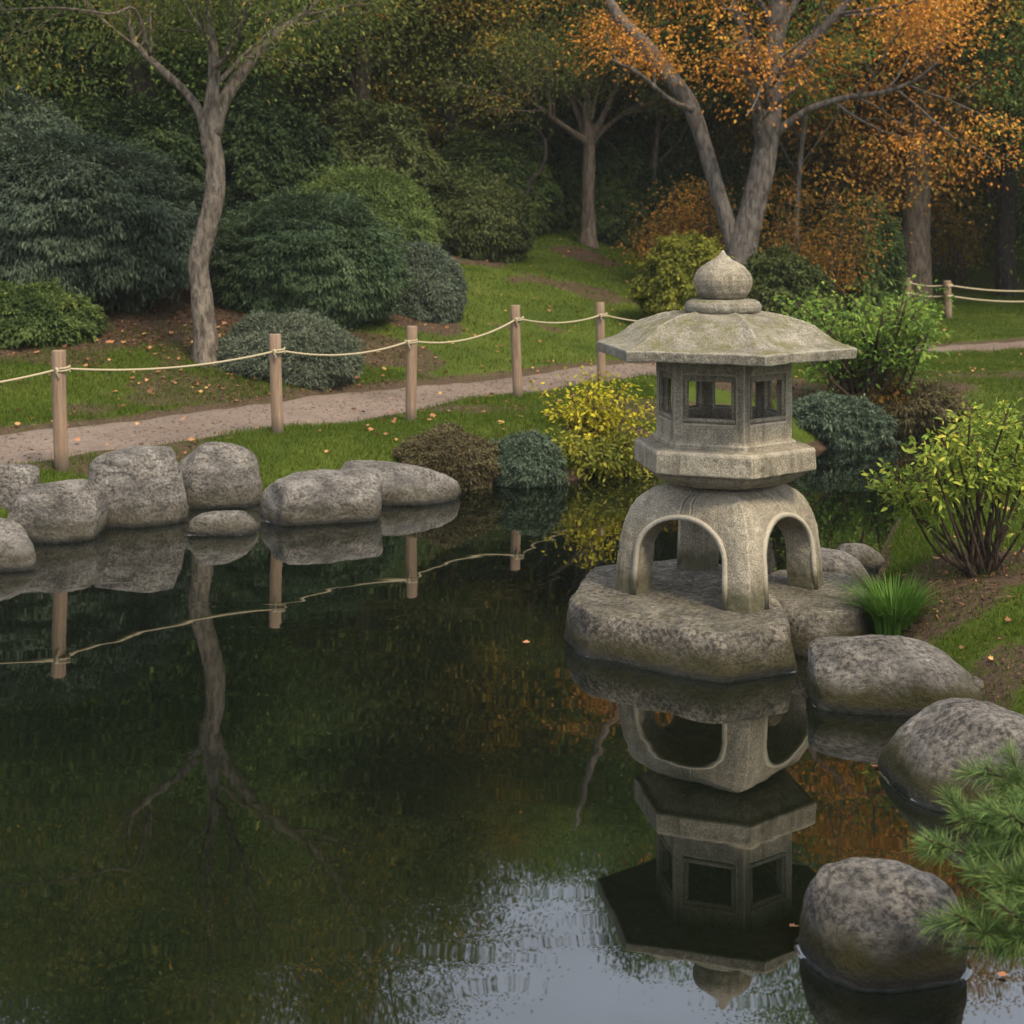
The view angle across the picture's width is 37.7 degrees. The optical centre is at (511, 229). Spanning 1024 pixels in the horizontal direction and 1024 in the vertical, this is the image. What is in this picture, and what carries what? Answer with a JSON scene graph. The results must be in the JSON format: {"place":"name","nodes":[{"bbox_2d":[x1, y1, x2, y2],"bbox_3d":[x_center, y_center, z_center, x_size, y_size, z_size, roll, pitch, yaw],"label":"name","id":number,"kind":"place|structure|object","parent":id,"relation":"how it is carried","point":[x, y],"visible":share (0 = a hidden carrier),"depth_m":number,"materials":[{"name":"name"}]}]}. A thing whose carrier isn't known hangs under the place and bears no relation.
{"place":"outdoors","nodes":[
{"label":"outdoors","id":0,"kind":"place"},
{"bbox_2d":[0,429,1023,1023],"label":"water","id":1,"kind":"structure","parent":0,"point":[388,767],"depth_m":4.53,"materials":[{"name":"black liquid"}]},
{"bbox_2d":[0,518,36,570],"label":"rock","id":2,"kind":"object","parent":1,"relation":"in","point":[17,550],"visible":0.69,"depth_m":7.53,"materials":[{"name":"grey stone"}]},
{"bbox_2d":[187,510,256,535],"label":"rock","id":3,"kind":"object","parent":1,"relation":"in","point":[229,522],"visible":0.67,"depth_m":8.35,"materials":[{"name":"grey stone"}]},
{"bbox_2d":[997,972,1007,975],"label":"fallen leaf","id":4,"kind":"object","parent":1,"relation":"on","point":[1002,973],"visible":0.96,"depth_m":3.42,"materials":[{"name":"orange plant"}]},
{"bbox_2d":[0,211,1023,905],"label":"ground","id":5,"kind":"structure","parent":0,"point":[1010,679],"depth_m":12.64,"materials":[{"name":"green plant"}]},
{"bbox_2d":[0,463,39,510],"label":"rock","id":6,"kind":"object","parent":5,"relation":"on","point":[16,480],"visible":0.27,"depth_m":8.48,"materials":[{"name":"grey stone"}]},
{"bbox_2d":[0,73,90,198],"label":"spreading shrub","id":7,"kind":"object","parent":5,"relation":"on","point":[46,118],"visible":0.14,"depth_m":15.95,"materials":[{"name":"green plant"}]},
{"bbox_2d":[0,276,114,349],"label":"shrub","id":8,"kind":"object","parent":5,"relation":"on","point":[42,313],"visible":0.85,"depth_m":12.25,"materials":[{"name":"green plant"}]},
{"bbox_2d":[7,479,108,542],"bbox_3d":[-2.546,1.665,8.346,0.514,0.552,0.460,0,0,0],"label":"rock","id":9,"kind":"object","parent":5,"relation":"on","point":[69,510],"visible":0.64,"depth_m":8.18,"materials":[{"name":"grey stone"}]},
{"bbox_2d":[0,0,202,125],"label":"evergreen tree","id":10,"kind":"object","parent":5,"relation":"on","point":[53,87],"visible":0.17,"depth_m":20.87,"materials":[{"name":"green plant"}]},
{"bbox_2d":[2,6,200,115],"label":"evergreen tree","id":11,"kind":"object","parent":5,"relation":"on","point":[69,69],"depth_m":25.68,"materials":[{"name":"green plant"}]},
{"bbox_2d":[0,118,226,313],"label":"spreading shrub","id":12,"kind":"object","parent":5,"relation":"on","point":[117,226],"visible":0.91,"depth_m":13.12,"materials":[{"name":"green plant"}]},
{"bbox_2d":[88,446,187,526],"bbox_3d":[-2.207,1.648,8.785,0.609,0.741,0.558,0,0,0],"label":"rock","id":13,"kind":"object","parent":5,"relation":"on","point":[142,485],"visible":0.58,"depth_m":8.64,"materials":[{"name":"grey stone"}]},
{"bbox_2d":[77,90,225,200],"bbox_3d":[-4.297,-0.564,17.461,1.891,2.176,1.899,0,0,-18],"label":"back shrub","id":14,"kind":"object","parent":5,"relation":"on","point":[162,129],"visible":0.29,"depth_m":17.22,"materials":[{"name":"green plant"}]},
{"bbox_2d":[0,16,302,116],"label":"evergreen tree","id":15,"kind":"object","parent":5,"relation":"on","point":[120,76],"visible":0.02,"depth_m":25.34,"materials":[{"name":"green plant"}]},
{"bbox_2d":[0,0,354,124],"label":"evergreen tree","id":16,"kind":"object","parent":5,"relation":"on","point":[196,65],"visible":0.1,"depth_m":21.83,"materials":[{"name":"green plant"}]},
{"bbox_2d":[178,442,262,507],"bbox_3d":[-1.837,1.645,9.374,0.616,0.651,0.516,0,0,0],"label":"rock","id":17,"kind":"object","parent":5,"relation":"on","point":[218,474],"visible":0.59,"depth_m":9.19,"materials":[{"name":"grey stone"}]},
{"bbox_2d":[13,2,434,121],"bbox_3d":[-5.399,-5.557,25.251,7.889,10.909,8.215,0,0,29],"label":"evergreen tree","id":18,"kind":"object","parent":5,"relation":"on","point":[292,83],"depth_m":24.16,"materials":[{"name":"green plant"}]},
{"bbox_2d":[0,0,455,128],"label":"broadleaf tree","id":19,"kind":"object","parent":5,"relation":"on","point":[140,79],"visible":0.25,"depth_m":19.65,"materials":[{"name":"green plant"}]},
{"bbox_2d":[0,0,457,112],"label":"old tree","id":20,"kind":"object","parent":5,"relation":"on","point":[151,83],"visible":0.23,"depth_m":19.54,"materials":[{"name":"green plant"}]},
{"bbox_2d":[0,0,460,366],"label":"twisted tree","id":21,"kind":"object","parent":5,"relation":"on","point":[211,113],"visible":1,"depth_m":12.48,"materials":[{"name":"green plant"}]},
{"bbox_2d":[185,71,350,215],"bbox_3d":[-3.281,-0.871,19.460,2.212,2.428,2.097,0,0,-30],"label":"back shrub","id":22,"kind":"object","parent":5,"relation":"on","point":[282,143],"visible":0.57,"depth_m":18.81,"materials":[{"name":"green plant"}]},
{"bbox_2d":[208,305,370,392],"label":"shrub","id":23,"kind":"object","parent":5,"relation":"on","point":[302,332],"visible":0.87,"depth_m":12.41,"materials":[{"name":"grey plant"}]},
{"bbox_2d":[209,185,421,331],"bbox_3d":[-2.069,0.349,14.886,2.177,1.602,2.026,0,0,32],"label":"mounded shrub","id":24,"kind":"object","parent":5,"relation":"on","point":[351,278],"visible":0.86,"depth_m":14.31,"materials":[{"name":"green plant"}]},
{"bbox_2d":[0,302,636,470],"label":"rope fence","id":25,"kind":"object","parent":5,"relation":"on","point":[59,410],"visible":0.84,"depth_m":10.18,"materials":[{"name":"brown wood"}]},
{"bbox_2d":[260,468,382,525],"bbox_3d":[-1.145,1.674,8.885,0.747,0.484,0.590,0,0,0],"label":"rock","id":26,"kind":"object","parent":5,"relation":"on","point":[319,496],"visible":0.64,"depth_m":8.71,"materials":[{"name":"grey stone"}]},
{"bbox_2d":[170,17,561,151],"bbox_3d":[-2.885,-5.688,26.823,8.215,11.299,7.889,0,0,-1],"label":"evergreen tree","id":27,"kind":"object","parent":5,"relation":"on","point":[295,91],"visible":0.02,"depth_m":24.60,"materials":[{"name":"green plant"}]},
{"bbox_2d":[289,160,447,253],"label":"mounded shrub","id":28,"kind":"object","parent":5,"relation":"on","point":[403,201],"visible":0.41,"depth_m":17.52,"materials":[{"name":"green plant"}]},
{"bbox_2d":[160,0,579,141],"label":"olive leaved tree","id":29,"kind":"object","parent":5,"relation":"on","point":[348,49],"visible":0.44,"depth_m":22.48,"materials":[{"name":"green plant"}]},
{"bbox_2d":[313,92,452,209],"bbox_3d":[-1.999,-0.923,20.928,2.411,1.972,2.233,0,0,-34],"label":"back shrub","id":30,"kind":"object","parent":5,"relation":"on","point":[393,137],"visible":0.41,"depth_m":20.42,"materials":[{"name":"green plant"}]},
{"bbox_2d":[341,460,461,505],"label":"rock","id":31,"kind":"object","parent":5,"relation":"on","point":[405,484],"visible":0.48,"depth_m":9.34,"materials":[{"name":"grey stone"}]},
{"bbox_2d":[288,75,529,153],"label":"evergreen tree","id":32,"kind":"object","parent":5,"relation":"on","point":[437,121],"visible":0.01,"depth_m":27.36,"materials":[{"name":"green plant"}]},
{"bbox_2d":[388,235,470,323],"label":"mounded shrub","id":33,"kind":"object","parent":5,"relation":"on","point":[441,293],"visible":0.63,"depth_m":15.60,"materials":[{"name":"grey plant"}]},
{"bbox_2d":[246,0,618,151],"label":"broadleaf tree","id":34,"kind":"object","parent":5,"relation":"on","point":[414,106],"visible":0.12,"depth_m":23.58,"materials":[{"name":"green plant"}]},
{"bbox_2d":[306,0,568,103],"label":"old tree","id":35,"kind":"object","parent":5,"relation":"on","point":[363,74],"visible":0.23,"depth_m":22.39,"materials":[{"name":"brown plant"}]},
{"bbox_2d":[291,0,597,152],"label":"tree","id":36,"kind":"object","parent":5,"relation":"on","point":[450,119],"visible":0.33,"depth_m":23.36,"materials":[{"name":"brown plant"}]},
{"bbox_2d":[391,419,505,489],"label":"heath shrub","id":37,"kind":"object","parent":5,"relation":"on","point":[460,456],"visible":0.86,"depth_m":9.83,"materials":[{"name":"brown plant"}]},
{"bbox_2d":[420,163,543,263],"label":"mounded shrub","id":38,"kind":"object","parent":5,"relation":"on","point":[486,214],"visible":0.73,"depth_m":19.47,"materials":[{"name":"green plant"}]},
{"bbox_2d":[434,119,573,235],"bbox_3d":[-0.246,-0.614,22.807,2.388,2.104,2.117,0,0,0],"label":"back shrub","id":39,"kind":"object","parent":5,"relation":"on","point":[518,160],"visible":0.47,"depth_m":22.23,"materials":[{"name":"green plant"}]},
{"bbox_2d":[351,2,665,129],"bbox_3d":[-0.805,-3.851,24.803,7.851,7.303,7.353,0,0,0],"label":"slim tree","id":40,"kind":"object","parent":5,"relation":"on","point":[470,108],"visible":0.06,"depth_m":24.44,"materials":[{"name":"brown plant"}]},
{"bbox_2d":[0,234,1023,704],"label":"leaf litter","id":41,"kind":"object","parent":5,"relation":"on","point":[188,316],"visible":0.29,"depth_m":12.38,"materials":[{"name":"orange plant"}]},
{"bbox_2d":[487,108,559,196],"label":"bent sapling","id":42,"kind":"object","parent":5,"relation":"on","point":[534,177],"visible":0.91,"depth_m":21.78,"materials":[{"name":"brown plant"}]},
{"bbox_2d":[413,8,633,147],"bbox_3d":[-0.628,-4.351,27.628,7.390,7.243,6.957,0,0,-4],"label":"broadleaf tree","id":43,"kind":"object","parent":5,"relation":"on","point":[502,102],"depth_m":27.26,"materials":[{"name":"green plant"}]},
{"bbox_2d":[491,428,570,488],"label":"shrub","id":44,"kind":"object","parent":5,"relation":"on","point":[530,459],"visible":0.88,"depth_m":9.92,"materials":[{"name":"green plant"}]},
{"bbox_2d":[395,1,685,163],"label":"broadleaf tree","id":45,"kind":"object","parent":5,"relation":"on","point":[547,130],"visible":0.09,"depth_m":24.98,"materials":[{"name":"green plant"}]},
{"bbox_2d":[380,0,765,249],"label":"slender tree","id":46,"kind":"object","parent":5,"relation":"on","point":[589,135],"visible":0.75,"depth_m":21.97,"materials":[{"name":"green plant"}]},
{"bbox_2d":[529,359,655,458],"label":"yellow shrub","id":47,"kind":"object","parent":5,"relation":"on","point":[596,421],"visible":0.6,"depth_m":10.68,"materials":[{"name":"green plant"}]},
{"bbox_2d":[545,423,653,481],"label":"shrub","id":48,"kind":"object","parent":5,"relation":"on","point":[614,460],"visible":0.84,"depth_m":10.28,"materials":[{"name":"yellow plant"}]},
{"bbox_2d":[463,2,737,201],"bbox_3d":[1.191,-3.812,27.253,6.311,8.500,6.572,0,0,19],"label":"evergreen tree","id":49,"kind":"object","parent":5,"relation":"on","point":[555,133],"visible":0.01,"depth_m":26.49,"materials":[{"name":"green plant"}]},
{"bbox_2d":[541,127,692,251],"bbox_3d":[1.380,-0.588,24.065,3.011,2.167,2.706,0,0,-28],"label":"back shrub","id":50,"kind":"object","parent":5,"relation":"on","point":[619,176],"visible":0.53,"depth_m":23.15,"materials":[{"name":"green plant"}]},
{"bbox_2d":[430,0,824,251],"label":"slim tree","id":51,"kind":"object","parent":5,"relation":"on","point":[654,163],"visible":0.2,"depth_m":22.88,"materials":[{"name":"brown plant"}]},
{"bbox_2d":[502,24,802,231],"bbox_3d":[2.872,-5.130,28.836,8.215,12.260,7.889,0,0,-3],"label":"evergreen tree","id":52,"kind":"object","parent":5,"relation":"on","point":[694,175],"visible":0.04,"depth_m":26.70,"materials":[{"name":"green plant"}]},
{"bbox_2d":[601,174,735,271],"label":"orange shrub","id":53,"kind":"object","parent":5,"relation":"on","point":[679,229],"visible":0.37,"depth_m":20.02,"materials":[{"name":"orange plant"}]},
{"bbox_2d":[625,229,734,317],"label":"back shrub","id":54,"kind":"object","parent":5,"relation":"on","point":[663,280],"visible":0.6,"depth_m":17.25,"materials":[{"name":"yellow plant"}]},
{"bbox_2d":[564,559,796,681],"bbox_3d":[0.663,1.819,6.323,1.051,0.592,1.505,0,0,0],"label":"rock","id":55,"kind":"object","parent":5,"relation":"on","point":[675,619],"visible":0.54,"depth_m":5.89,"materials":[{"name":"grey stone"}]},
{"bbox_2d":[597,250,856,613],"bbox_3d":[0.903,0.809,6.420,1.056,1.448,1.116,0,0,0],"label":"stone lantern","id":56,"kind":"object","parent":55,"relation":"on","point":[726,473],"visible":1,"depth_m":6.21,"materials":[{"name":"stone"}]},
{"bbox_2d":[578,0,884,236],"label":"amber tree","id":57,"kind":"object","parent":5,"relation":"on","point":[737,141],"visible":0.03,"depth_m":26.10,"materials":[{"name":"brown plant"}]},
{"bbox_2d":[575,0,899,258],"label":"tree","id":58,"kind":"object","parent":5,"relation":"on","point":[690,143],"visible":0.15,"depth_m":24.70,"materials":[{"name":"green plant"}]},
{"bbox_2d":[519,0,1023,264],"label":"maple tree","id":59,"kind":"object","parent":5,"relation":"on","point":[740,234],"visible":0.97,"depth_m":18.67,"materials":[{"name":"orange plant"}]},
{"bbox_2d":[653,17,902,253],"bbox_3d":[4.331,-2.956,27.261,5.917,8.835,6.161,0,0,17],"label":"evergreen tree","id":60,"kind":"object","parent":5,"relation":"on","point":[768,213],"visible":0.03,"depth_m":26.37,"materials":[{"name":"green plant"}]},
{"bbox_2d":[545,0,1013,251],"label":"slim tree","id":61,"kind":"object","parent":5,"relation":"on","point":[801,137],"visible":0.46,"depth_m":22.06,"materials":[{"name":"orange plant"}]},
{"bbox_2d":[742,240,845,326],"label":"back shrub","id":62,"kind":"object","parent":5,"relation":"on","point":[793,275],"visible":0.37,"depth_m":17.09,"materials":[{"name":"green plant"}]},
{"bbox_2d":[668,119,932,259],"bbox_3d":[6.185,-5.178,30.827,9.036,12.922,8.678,0,0,-4],"label":"evergreen tree","id":63,"kind":"object","parent":5,"relation":"on","point":[823,185],"visible":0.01,"depth_m":28.66,"materials":[{"name":"green plant"}]},
{"bbox_2d":[601,0,1023,245],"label":"tree foliage","id":64,"kind":"object","parent":5,"relation":"on","point":[840,148],"visible":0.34,"depth_m":24.20,"materials":[{"name":"orange plant"}]},
{"bbox_2d":[768,570,875,656],"bbox_3d":[1.305,1.818,6.389,0.665,0.581,1.057,0,0,0],"label":"rock","id":65,"kind":"object","parent":5,"relation":"on","point":[811,614],"visible":0.34,"depth_m":6.07,"materials":[{"name":"grey stone"}]},
{"bbox_2d":[772,388,900,450],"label":"shrub","id":66,"kind":"object","parent":5,"relation":"on","point":[825,416],"visible":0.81,"depth_m":11.69,"materials":[{"name":"green plant"}]},
{"bbox_2d":[757,171,918,299],"bbox_3d":[4.117,0.280,19.674,2.361,2.143,2.248,0,0,9],"label":"orange shrub","id":67,"kind":"object","parent":5,"relation":"on","point":[816,257],"visible":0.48,"depth_m":19.52,"materials":[{"name":"orange plant"}]},
{"bbox_2d":[820,547,873,589],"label":"rock","id":68,"kind":"object","parent":5,"relation":"on","point":[834,560],"visible":0.37,"depth_m":7.09,"materials":[{"name":"grey stone"}]},
{"bbox_2d":[801,189,908,323],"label":"back shrub","id":69,"kind":"object","parent":5,"relation":"on","point":[882,277],"visible":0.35,"depth_m":20.26,"materials":[{"name":"green plant"}]},
{"bbox_2d":[837,543,884,568],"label":"rock","id":70,"kind":"object","parent":5,"relation":"on","point":[867,556],"visible":0.38,"depth_m":7.51,"materials":[{"name":"grey stone"}]},
{"bbox_2d":[771,275,956,407],"bbox_3d":[2.950,0.971,12.782,1.731,1.219,1.656,0,0,0],"label":"leafy shrub","id":71,"kind":"object","parent":5,"relation":"on","point":[877,349],"visible":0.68,"depth_m":12.52,"materials":[{"name":"green plant"}]},
{"bbox_2d":[818,366,911,419],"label":"back shrub","id":72,"kind":"object","parent":5,"relation":"on","point":[880,395],"visible":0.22,"depth_m":12.67,"materials":[{"name":"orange plant"}]},
{"bbox_2d":[799,857,966,988],"bbox_3d":[0.870,1.723,3.500,0.364,0.478,0.310,0,0,-13],"label":"rock","id":73,"kind":"object","parent":5,"relation":"on","point":[856,920],"visible":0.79,"depth_m":3.41,"materials":[{"name":"grey stone"}]},
{"bbox_2d":[825,569,951,635],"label":"grass tuft","id":74,"kind":"object","parent":5,"relation":"on","point":[889,614],"visible":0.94,"depth_m":6.01,"materials":[{"name":"green plant"}]},
{"bbox_2d":[757,0,1023,302],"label":"old tree","id":75,"kind":"object","parent":5,"relation":"on","point":[916,223],"visible":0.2,"depth_m":23.81,"materials":[{"name":"brown plant"}]},
{"bbox_2d":[805,634,983,715],"bbox_3d":[1.398,1.666,5.444,0.658,0.380,0.416,0,0,11],"label":"rock","id":76,"kind":"object","parent":5,"relation":"on","point":[889,674],"visible":0.62,"depth_m":5.30,"materials":[{"name":"grey stone"}]},
{"bbox_2d":[767,9,1023,270],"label":"evergreen tree","id":77,"kind":"object","parent":5,"relation":"on","point":[890,200],"visible":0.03,"depth_m":27.86,"materials":[{"name":"green plant"}]},
{"bbox_2d":[768,95,1023,248],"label":"evergreen tree","id":78,"kind":"object","parent":5,"relation":"on","point":[962,189],"depth_m":29.78,"materials":[{"name":"green plant"}]},
{"bbox_2d":[902,628,915,632],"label":"fallen twig","id":79,"kind":"object","parent":5,"relation":"on","point":[908,630],"visible":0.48,"depth_m":5.92,"materials":[{"name":"brown wood"}]},
{"bbox_2d":[800,0,1023,266],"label":"amber tree","id":80,"kind":"object","parent":5,"relation":"on","point":[936,260],"visible":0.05,"depth_m":27.29,"materials":[{"name":"brown plant"}]},
{"bbox_2d":[865,376,975,433],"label":"shrub","id":81,"kind":"object","parent":5,"relation":"on","point":[925,406],"visible":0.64,"depth_m":12.57,"materials":[{"name":"brown plant"}]},
{"bbox_2d":[829,0,1023,297],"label":"old tree","id":82,"kind":"object","parent":5,"relation":"on","point":[1007,219],"visible":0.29,"depth_m":24.87,"materials":[{"name":"orange plant"}]},
{"bbox_2d":[852,397,1023,577],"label":"lime shrub","id":83,"kind":"object","parent":5,"relation":"on","point":[997,476],"visible":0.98,"depth_m":6.26,"materials":[{"name":"green plant"}]},
{"bbox_2d":[853,51,1023,267],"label":"evergreen tree","id":84,"kind":"object","parent":5,"relation":"on","point":[1020,229],"visible":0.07,"depth_m":28.01,"materials":[{"name":"green plant"}]},
{"bbox_2d":[872,0,1023,220],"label":"tree foliage","id":85,"kind":"object","parent":5,"relation":"on","point":[991,166],"visible":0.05,"depth_m":26.06,"materials":[{"name":"orange plant"}]},
{"bbox_2d":[878,698,1023,810],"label":"rock","id":86,"kind":"object","parent":5,"relation":"on","point":[922,749],"visible":0.59,"depth_m":4.49,"materials":[{"name":"grey stone"}]},
{"bbox_2d":[895,0,1023,283],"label":"broadleaf tree","id":87,"kind":"object","parent":5,"relation":"on","point":[993,62],"visible":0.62,"depth_m":23.28,"materials":[{"name":"brown plant"}]},
{"bbox_2d":[903,278,1023,318],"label":"rope fence","id":88,"kind":"object","parent":5,"relation":"on","point":[947,284],"visible":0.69,"depth_m":21.34,"materials":[{"name":"brown wood"}]},
{"bbox_2d":[907,734,1023,972],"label":"pine shrub","id":89,"kind":"object","parent":5,"relation":"on","point":[1003,829],"visible":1,"depth_m":3.06,"materials":[{"name":"green plant"}]},
{"bbox_2d":[930,178,1000,290],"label":"orange shrub","id":90,"kind":"object","parent":5,"relation":"on","point":[962,248],"visible":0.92,"depth_m":25.36,"materials":[{"name":"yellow plant"}]},
{"bbox_2d":[971,676,983,688],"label":"stone","id":91,"kind":"object","parent":5,"relation":"on","point":[978,681],"visible":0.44,"depth_m":5.31,"materials":[{"name":"grey stone"}]},
{"bbox_2d":[954,185,1023,239],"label":"back shrub","id":92,"kind":"object","parent":5,"relation":"on","point":[994,216],"depth_m":29.89,"materials":[{"name":"green plant"}]},
{"bbox_2d":[986,148,1023,241],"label":"evergreen tree","id":93,"kind":"object","parent":5,"relation":"on","point":[1017,211],"visible":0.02,"depth_m":29.55,"materials":[{"name":"green plant"}]},
{"bbox_2d":[0,339,1023,464],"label":"path","id":94,"kind":"structure","parent":0,"point":[92,443],"depth_m":11.21,"materials":[{"name":"beige gravel"}]}
]}

